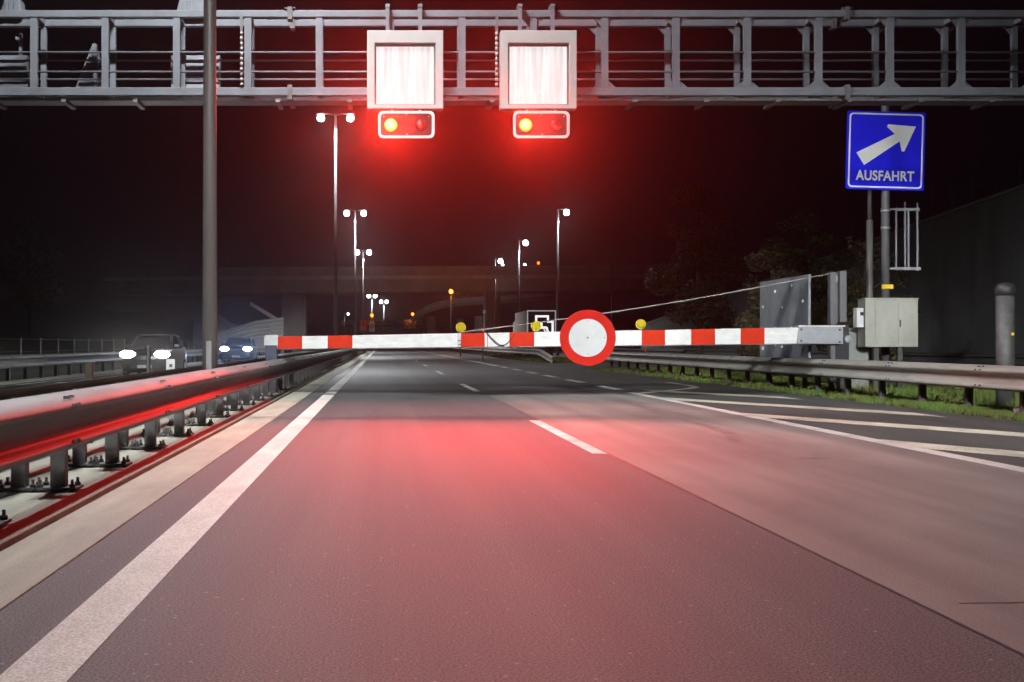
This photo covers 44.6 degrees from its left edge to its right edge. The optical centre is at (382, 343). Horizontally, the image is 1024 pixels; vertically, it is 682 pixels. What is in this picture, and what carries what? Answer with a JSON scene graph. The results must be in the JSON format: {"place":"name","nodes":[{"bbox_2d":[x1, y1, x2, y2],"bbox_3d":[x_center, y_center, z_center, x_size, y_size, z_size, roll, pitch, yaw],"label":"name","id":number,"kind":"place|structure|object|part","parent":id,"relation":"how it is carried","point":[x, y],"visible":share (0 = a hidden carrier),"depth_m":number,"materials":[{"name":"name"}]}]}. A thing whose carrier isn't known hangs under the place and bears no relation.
{"place":"outdoors","nodes":[
{"label":"outdoors","id":0,"kind":"place"},
{"bbox_2d":[0,298,239,372],"bbox_3d":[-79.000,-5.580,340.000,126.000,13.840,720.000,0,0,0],"label":"hill","id":1,"kind":"structure","parent":0,"point":[66,325],"depth_m":126.37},
{"bbox_2d":[0,215,64,333],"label":"tree","id":2,"kind":"object","parent":1,"relation":"on","point":[29,295],"visible":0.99,"depth_m":104.80,"materials":[{"name":"green plant"}]},
{"bbox_2d":[0,349,333,472],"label":"opposite road","id":3,"kind":"structure","parent":0,"point":[61,380],"depth_m":41.53,"materials":[{"name":"grey asphalt"}]},
{"bbox_2d":[120,334,186,374],"bbox_3d":[-8.550,0.445,46.657,2.000,1.590,4.385,0,0,0],"label":"car","id":4,"kind":"object","parent":3,"relation":"on","point":[164,347],"visible":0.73,"depth_m":45.51,"materials":[{"name":"black metal"}]},
{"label":"windows","id":5,"kind":"part","parent":4,"relation":"part of","materials":[{"name":"black glass"}]},
{"bbox_2d":[0,349,327,384],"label":"opposite concrete strip","id":6,"kind":"object","parent":3,"relation":"on","point":[16,381],"visible":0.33,"depth_m":46.43,"materials":[{"name":"grey concrete"}]},
{"bbox_2d":[0,349,329,386],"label":"opposite road markings","id":7,"kind":"object","parent":3,"relation":"on","point":[83,377],"visible":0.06,"depth_m":41.40,"materials":[{"name":"white paint"}]},
{"bbox_2d":[220,337,257,362],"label":"car","id":8,"kind":"object","parent":3,"relation":"on","point":[239,348],"visible":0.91,"depth_m":79.32,"materials":[{"name":"blue metal"}]},
{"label":"windows","id":9,"kind":"part","parent":8,"relation":"part of","materials":[{"name":"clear glass"}]},
{"bbox_2d":[0,349,373,610],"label":"median pavement","id":10,"kind":"structure","parent":0,"point":[44,535],"depth_m":10.20,"materials":[{"name":"concrete"}]},
{"bbox_2d":[85,362,92,443],"bbox_3d":[-3.553,0.730,15.000,0.090,1.020,0.080,0,0,0],"label":"marker post","id":11,"kind":"object","parent":10,"relation":"on","point":[88,370],"visible":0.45,"depth_m":14.96,"materials":[{"name":"grey plastic"}]},
{"bbox_2d":[146,345,150,371],"bbox_3d":[-3.496,0.630,18.500,0.050,1.220,0.080,0,0,0],"label":"marker post","id":12,"kind":"object","parent":10,"relation":"on","point":[148,358],"visible":0.45,"depth_m":18.46,"materials":[{"name":"black plastic"}]},
{"bbox_2d":[166,359,174,417],"bbox_3d":[-3.414,0.745,19.988,0.140,0.990,0.104,0,0,0],"label":"marker post","id":13,"kind":"object","parent":10,"relation":"on","point":[170,363],"visible":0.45,"depth_m":19.94,"materials":[{"name":"plastic"}]},
{"bbox_2d":[0,349,341,491],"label":"guard rail","id":14,"kind":"object","parent":10,"relation":"on","point":[19,481],"visible":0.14,"depth_m":12.84,"materials":[{"name":"metal"}]},
{"bbox_2d":[0,349,365,526],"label":"guard rail","id":15,"kind":"object","parent":10,"relation":"on","point":[55,426],"visible":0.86,"depth_m":11.98,"materials":[{"name":"metal"}]},
{"bbox_2d":[202,0,217,414],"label":"lamp mast","id":16,"kind":"object","parent":10,"relation":"on","point":[209,335],"visible":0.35,"depth_m":20.50,"materials":[{"name":"metal"}]},
{"bbox_2d":[206,341,211,369],"bbox_3d":[-2.870,0.210,20.479,0.090,0.500,0.042,0,0,0],"label":"access door","id":17,"kind":"structure","parent":16,"relation":"in","point":[208,343],"depth_m":20.46,"materials":[{"name":"paint"}]},
{"bbox_2d":[264,335,278,390],"bbox_3d":[-2.814,0.513,31.000,0.412,1.454,0.400,0,0,0],"label":"boom rest","id":18,"kind":"object","parent":10,"relation":"on","point":[271,344],"visible":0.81,"depth_m":30.88,"materials":[{"name":"grey metal"}]},
{"bbox_2d":[316,112,354,350],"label":"lamp mast","id":19,"kind":"object","parent":10,"relation":"on","point":[320,117],"visible":0.81,"depth_m":75.91,"materials":[{"name":"metal"}]},
{"bbox_2d":[343,210,366,334],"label":"lamp mast","id":20,"kind":"object","parent":10,"relation":"on","point":[346,212],"visible":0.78,"depth_m":130.91,"materials":[{"name":"metal"}]},
{"bbox_2d":[360,320,365,331],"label":"road sign","id":21,"kind":"object","parent":10,"relation":"on","point":[361,325],"visible":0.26,"depth_m":215.00,"materials":[{"name":"red metal"}]},
{"bbox_2d":[356,249,371,334],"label":"lamp mast","id":22,"kind":"object","parent":10,"relation":"on","point":[369,252],"visible":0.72,"depth_m":185.91,"materials":[{"name":"metal"}]},
{"bbox_2d":[369,321,374,331],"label":"road sign","id":23,"kind":"object","parent":10,"relation":"on","point":[373,326],"visible":0.91,"depth_m":215.00,"materials":[{"name":"metal"}]},
{"bbox_2d":[370,313,373,350],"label":"beacon","id":24,"kind":"object","parent":10,"relation":"on","point":[371,315],"visible":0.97,"depth_m":214.79,"materials":[{"name":"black plastic"}]},
{"bbox_2d":[393,324,402,327],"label":"road sign","id":25,"kind":"object","parent":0,"point":[397,325],"visible":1,"depth_m":299.70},
{"bbox_2d":[404,320,409,327],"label":"road sign","id":26,"kind":"object","parent":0,"point":[406,323],"visible":1,"depth_m":299.70,"materials":[{"name":"orange metal"}]},
{"bbox_2d":[408,348,577,367],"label":"exit lane","id":27,"kind":"structure","parent":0,"point":[504,362],"depth_m":85.53,"materials":[{"name":"grey asphalt"}]},
{"bbox_2d":[407,348,623,389],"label":"block markings","id":28,"kind":"object","parent":27,"relation":"on","point":[543,375],"visible":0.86,"depth_m":46.43,"materials":[{"name":"white paint"}]},
{"bbox_2d":[0,346,1013,420],"bbox_3d":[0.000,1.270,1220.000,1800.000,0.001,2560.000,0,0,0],"label":"ground","id":29,"kind":"structure","parent":0,"point":[34,374],"depth_m":60.58,"materials":[{"name":"soil"}]},
{"bbox_2d":[13,338,222,377],"bbox_3d":[-13.200,0.565,59.500,0.052,1.550,91.060,0,0,0],"label":"wire fence","id":30,"kind":"object","parent":29,"relation":"on","point":[57,339],"visible":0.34,"depth_m":52.98,"materials":[{"name":"metal"}]},
{"bbox_2d":[0,347,292,380],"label":"guard rail","id":31,"kind":"object","parent":29,"relation":"on","point":[8,362],"visible":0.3,"depth_m":47.19,"materials":[{"name":"metal"}]},
{"bbox_2d":[217,302,283,353],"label":"abutment wall","id":32,"kind":"structure","parent":29,"relation":"on","point":[257,331],"depth_m":150.00,"materials":[{"name":"concrete"}]},
{"bbox_2d":[307,318,322,349],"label":"tree","id":33,"kind":"object","parent":29,"relation":"on","point":[314,323],"visible":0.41,"depth_m":235.85,"materials":[{"name":"green plant"}]},
{"bbox_2d":[329,321,424,348],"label":"sign gantry","id":34,"kind":"object","parent":29,"relation":"on","point":[330,325],"visible":0.67,"depth_m":300.00,"materials":[{"name":"metal"}]},
{"bbox_2d":[104,265,659,350],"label":"flyover bridge","id":35,"kind":"structure","parent":29,"relation":"on","point":[293,287],"depth_m":201.00,"materials":[{"name":"concrete"}]},
{"bbox_2d":[341,321,443,334],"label":"road bridge","id":36,"kind":"structure","parent":29,"relation":"on","point":[348,330],"depth_m":335.00,"materials":[{"name":"concrete"}]},
{"bbox_2d":[448,289,453,351],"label":"beacon","id":37,"kind":"object","parent":29,"relation":"on","point":[450,291],"visible":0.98,"depth_m":196.19,"materials":[{"name":"black plastic"}]},
{"bbox_2d":[457,318,463,355],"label":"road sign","id":38,"kind":"object","parent":29,"relation":"on","point":[460,320],"visible":0.41,"depth_m":120.00,"materials":[{"name":"metal"}]},
{"bbox_2d":[311,348,630,393],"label":"road","id":39,"kind":"structure","parent":29,"relation":"on","point":[389,371],"depth_m":42.69,"materials":[{"name":"grey asphalt"}]},
{"bbox_2d":[325,349,376,393],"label":"edge line marking","id":40,"kind":"object","parent":39,"relation":"on","point":[336,387],"visible":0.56,"depth_m":42.55,"materials":[{"name":"white paint"}]},
{"bbox_2d":[409,357,606,453],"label":"lane dash markings","id":41,"kind":"object","parent":39,"relation":"on","point":[582,444],"visible":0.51,"depth_m":16.63,"materials":[{"name":"white paint"}]},
{"bbox_2d":[412,294,554,348],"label":"ramp bridge","id":42,"kind":"structure","parent":29,"relation":"on","point":[468,301],"depth_m":272.48,"materials":[{"name":"concrete"}]},
{"bbox_2d":[483,292,485,353],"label":"pole","id":43,"kind":"object","parent":29,"relation":"on","point":[484,311],"visible":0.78,"depth_m":149.89,"materials":[{"name":"metal"}]},
{"bbox_2d":[494,258,502,332],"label":"lamp mast","id":44,"kind":"object","parent":29,"relation":"on","point":[500,260],"visible":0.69,"depth_m":200.88,"materials":[{"name":"metal"}]},
{"bbox_2d":[454,348,553,362],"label":"guard rail","id":45,"kind":"object","parent":29,"relation":"on","point":[540,353],"visible":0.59,"depth_m":104.60,"materials":[{"name":"metal"}]},
{"bbox_2d":[0,6,1023,109],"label":"sign gantry","id":46,"kind":"object","parent":29,"relation":"on","point":[817,91],"visible":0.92,"depth_m":26.68,"materials":[{"name":"metal"}]},
{"bbox_2d":[2,0,24,9],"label":"control box","id":47,"kind":"object","parent":46,"relation":"on","point":[13,4],"visible":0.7,"depth_m":27.27,"materials":[{"name":"metal"}]},
{"bbox_2d":[0,33,29,86],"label":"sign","id":48,"kind":"object","parent":46,"relation":"attached to","point":[14,66],"visible":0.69,"depth_m":27.72,"materials":[{"name":"metal"}]},
{"bbox_2d":[76,43,100,86],"bbox_3d":[-6.497,-6.119,27.638,0.746,1.197,0.224,0,0,0],"label":"warning triangle","id":49,"kind":"object","parent":46,"relation":"attached to","point":[92,66],"visible":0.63,"depth_m":27.68,"materials":[{"name":"metal"}]},
{"bbox_2d":[177,0,203,9],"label":"control box","id":50,"kind":"object","parent":46,"relation":"on","point":[190,4],"visible":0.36,"depth_m":27.27,"materials":[{"name":"metal"}]},
{"bbox_2d":[171,55,220,86],"bbox_3d":[-4.191,-6.326,27.748,1.110,1.285,0.444,0,0,0],"label":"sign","id":51,"kind":"object","parent":46,"relation":"attached to","point":[194,66],"visible":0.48,"depth_m":27.72,"materials":[{"name":"metal"}]},
{"bbox_2d":[240,15,242,86],"bbox_3d":[-3.027,-6.290,26.600,0.070,1.540,0.070,0,0,0],"label":"ribbed cable","id":52,"kind":"object","parent":46,"relation":"hanging from","point":[241,48],"visible":1,"depth_m":26.57,"materials":[{"name":"metal"}]},
{"bbox_2d":[367,4,442,110],"bbox_3d":[0.485,-6.122,26.525,1.620,2.275,0.550,0,0,0],"label":"lane sign","id":53,"kind":"object","parent":46,"relation":"attached to","point":[404,70],"visible":0.99,"depth_m":26.37,"materials":[{"name":"metal"}]},
{"bbox_2d":[378,110,434,138],"bbox_3d":[0.510,-4.673,26.374,1.200,0.626,0.252,0,0,0],"label":"warning light","id":54,"kind":"object","parent":53,"relation":"attached to","point":[393,124],"visible":1,"depth_m":26.30,"materials":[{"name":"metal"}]},
{"bbox_2d":[495,15,497,86],"bbox_3d":[2.458,-6.290,26.600,0.070,1.540,0.070,0,0,0],"label":"ribbed cable","id":55,"kind":"object","parent":46,"relation":"hanging from","point":[496,48],"visible":1,"depth_m":26.58,"materials":[{"name":"metal"}]},
{"bbox_2d":[499,4,576,110],"bbox_3d":[3.320,-6.122,26.525,1.620,2.275,0.550,0,0,0],"label":"lane sign","id":56,"kind":"object","parent":46,"relation":"attached to","point":[537,70],"visible":0.99,"depth_m":26.37,"materials":[{"name":"metal"}]},
{"bbox_2d":[513,110,569,138],"bbox_3d":[3.380,-4.673,26.374,1.200,0.626,0.252,0,0,0],"label":"warning light","id":57,"kind":"object","parent":56,"relation":"attached to","point":[553,124],"visible":1,"depth_m":26.30,"materials":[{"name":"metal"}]},
{"bbox_2d":[513,310,555,356],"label":"lorry","id":58,"kind":"object","parent":29,"relation":"on","point":[528,316],"visible":0.3,"depth_m":104.96,"materials":[{"name":"white metal"}]},
{"bbox_2d":[528,312,554,331],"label":"rear doors","id":59,"kind":"structure","parent":58,"relation":"in","point":[532,316],"depth_m":104.95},
{"bbox_2d":[534,261,539,309],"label":"lamp mast","id":60,"kind":"object","parent":29,"relation":"on","point":[538,262],"visible":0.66,"depth_m":261.92,"materials":[{"name":"metal"}]},
{"bbox_2d":[277,271,851,391],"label":"barrier gate","id":61,"kind":"structure","parent":29,"relation":"on","point":[587,337],"depth_m":30.94,"materials":[{"name":"metal"}]},
{"bbox_2d":[608,266,612,351],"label":"pole","id":62,"kind":"object","parent":29,"relation":"on","point":[611,292],"visible":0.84,"depth_m":94.94,"materials":[{"name":"metal"}]},
{"bbox_2d":[613,348,685,353],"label":"guard rail","id":63,"kind":"object","parent":29,"relation":"on","point":[670,351],"visible":0.31,"depth_m":85.13,"materials":[{"name":"metal"}]},
{"bbox_2d":[643,182,747,368],"bbox_3d":[15.646,-3.296,60.828,4.275,9.483,5.170,0,0,44],"label":"tree","id":64,"kind":"object","parent":29,"relation":"on","point":[714,307],"visible":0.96,"depth_m":60.27,"materials":[{"name":"green plant"}]},
{"bbox_2d":[509,368,1023,466],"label":"hatched road edge","id":65,"kind":"object","parent":29,"relation":"on","point":[632,383],"visible":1,"depth_m":21.94,"materials":[{"name":"paint"}]},
{"bbox_2d":[639,382,1023,456],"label":"hatch markings","id":66,"kind":"object","parent":65,"relation":"on","point":[974,450],"visible":1,"depth_m":19.37,"materials":[{"name":"paint"}]},
{"bbox_2d":[734,248,802,356],"bbox_3d":[14.468,-1.044,46.098,2.781,4.978,3.068,0,0,0],"label":"tree","id":67,"kind":"object","parent":29,"relation":"on","point":[752,350],"visible":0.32,"depth_m":45.91,"materials":[{"name":"green plant"}]},
{"bbox_2d":[760,274,810,388],"bbox_3d":[11.087,-0.250,34.050,0.186,3.080,4.100,0,0,0],"label":"steel panel","id":68,"kind":"object","parent":29,"relation":"on","point":[785,305],"visible":0.73,"depth_m":33.73,"materials":[{"name":"white metal"}]},
{"bbox_2d":[759,210,859,352],"bbox_3d":[18.399,-2.119,52.733,4.268,7.128,4.171,0,0,0],"label":"tree","id":69,"kind":"object","parent":29,"relation":"on","point":[788,254],"visible":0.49,"depth_m":52.61,"materials":[{"name":"green plant"}]},
{"bbox_2d":[606,352,1023,412],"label":"guard rail","id":70,"kind":"object","parent":29,"relation":"on","point":[967,377],"visible":0.85,"depth_m":27.85,"materials":[{"name":"metal"}]},
{"bbox_2d":[641,184,1023,353],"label":"retaining wall","id":71,"kind":"structure","parent":29,"relation":"on","point":[970,256],"depth_m":54.17,"materials":[{"name":"concrete"}]},
{"bbox_2d":[762,149,1023,279],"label":"wire fence","id":72,"kind":"object","parent":71,"relation":"on","point":[995,181],"visible":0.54,"depth_m":57.98,"materials":[{"name":"metal"}]},
{"bbox_2d":[666,348,1023,365],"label":"guard rail","id":73,"kind":"object","parent":29,"relation":"on","point":[975,358],"visible":0.34,"depth_m":51.17,"materials":[{"name":"metal"}]},
{"bbox_2d":[849,327,871,388],"bbox_3d":[12.701,0.430,32.990,0.701,1.720,0.420,0,0,0],"label":"louvred cabinet","id":74,"kind":"object","parent":29,"relation":"on","point":[856,352],"visible":0.18,"depth_m":32.80,"materials":[{"name":"grey metal"}]},
{"bbox_2d":[823,235,921,360],"bbox_3d":[17.140,-1.200,43.653,3.146,5.289,3.069,0,0,0],"label":"tree","id":75,"kind":"object","parent":29,"relation":"on","point":[858,291],"visible":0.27,"depth_m":43.40,"materials":[{"name":"green plant"}]},
{"bbox_2d":[845,106,925,386],"bbox_3d":[13.444,-2.625,33.185,2.134,7.930,0.300,0,0,0],"label":"exit sign","id":76,"kind":"object","parent":29,"relation":"on","point":[885,150],"visible":0.98,"depth_m":33.04,"materials":[{"name":"metal"}]},
{"bbox_2d":[880,202,920,270],"bbox_3d":[14.053,-2.908,33.525,1.089,1.877,0.274,0,0,-13],"label":"pole bracket","id":77,"kind":"object","parent":76,"relation":"attached to","point":[916,209],"visible":0.9,"depth_m":33.58,"materials":[{"name":"metal"}]},
{"bbox_2d":[857,298,918,389],"bbox_3d":[13.175,0.054,32.248,1.408,2.473,0.565,0,0,0],"label":"switch cabinet","id":78,"kind":"object","parent":29,"relation":"on","point":[890,322],"visible":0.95,"depth_m":31.98,"materials":[{"name":"grey metal"}]},
{"bbox_2d":[853,308,863,327],"bbox_3d":[12.398,-0.673,32.218,0.179,0.508,0.265,0,0,0],"label":"meter box","id":79,"kind":"object","parent":78,"relation":"attached to","point":[858,317],"visible":1,"depth_m":32.10,"materials":[{"name":"white metal"}]},
{"bbox_3d":[13.041,-0.535,31.990,0.580,1.166,0.017,0,0,0],"label":"door","id":80,"kind":"part","parent":78,"relation":"part of","materials":[{"name":"grey metal"}]},
{"bbox_3d":[13.585,-0.535,31.982,0.488,1.166,0.034,0,0,0],"label":"door","id":81,"kind":"part","parent":78,"relation":"part of","materials":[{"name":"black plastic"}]},
{"bbox_2d":[994,282,1015,406],"bbox_3d":[11.730,0.068,23.300,0.500,2.444,0.500,0,0,0],"label":"bollard","id":82,"kind":"object","parent":29,"relation":"on","point":[1005,292],"visible":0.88,"depth_m":23.16,"materials":[{"name":"metal"}]},
{"bbox_2d":[0,394,1023,681],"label":"road","id":83,"kind":"structure","parent":0,"point":[438,538],"depth_m":6.39,"materials":[{"name":"grey asphalt"}]},
{"bbox_2d":[0,395,333,681],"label":"edge line marking","id":84,"kind":"object","parent":83,"relation":"on","point":[67,647],"visible":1,"depth_m":6.32,"materials":[{"name":"white paint"}]},
{"bbox_2d":[0,0,1023,335],"label":"sky","id":85,"kind":"structure","parent":0,"point":[116,186],"materials":[{"name":"black"}]},
{"bbox_2d":[546,363,693,367],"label":"side access road","id":86,"kind":"structure","parent":0,"point":[604,364],"depth_m":69.93,"materials":[{"name":"grey asphalt"}]},
{"bbox_2d":[485,354,1023,421],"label":"grass","id":87,"kind":"structure","parent":0,"point":[947,400],"depth_m":29.57,"materials":[{"name":"green plant"}]},
{"bbox_2d":[493,352,1016,394],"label":"ramp road","id":88,"kind":"structure","parent":0,"point":[564,355],"depth_m":53.53,"materials":[{"name":"grey asphalt"}]},
{"bbox_2d":[518,240,528,311],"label":"lamp mast","id":89,"kind":"object","parent":88,"relation":"on","point":[525,242],"visible":0.68,"depth_m":164.89,"materials":[{"name":"metal"}]},
{"bbox_2d":[556,209,569,355],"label":"lamp mast","id":90,"kind":"object","parent":88,"relation":"on","point":[566,211],"visible":0.91,"depth_m":126.88,"materials":[{"name":"metal"}]},
{"bbox_2d":[487,394,1023,653],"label":"road lane","id":91,"kind":"structure","parent":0,"point":[943,535],"depth_m":10.37,"materials":[{"name":"grey asphalt"}]},
{"bbox_2d":[370,395,1023,655],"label":"road crack seals","id":92,"kind":"object","parent":91,"relation":"on","point":[967,627],"visible":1,"depth_m":6.78,"materials":[{"name":"black"}]},
{"bbox_2d":[613,399,826,458],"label":"worn lane markings","id":93,"kind":"object","parent":91,"relation":"on","point":[732,437],"visible":1,"depth_m":18.89,"materials":[{"name":"paint"}]},
{"bbox_2d":[631,393,1023,471],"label":"edge line marking","id":94,"kind":"object","parent":91,"relation":"on","point":[985,462],"visible":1,"depth_m":15.94,"materials":[{"name":"white paint"}]}
]}

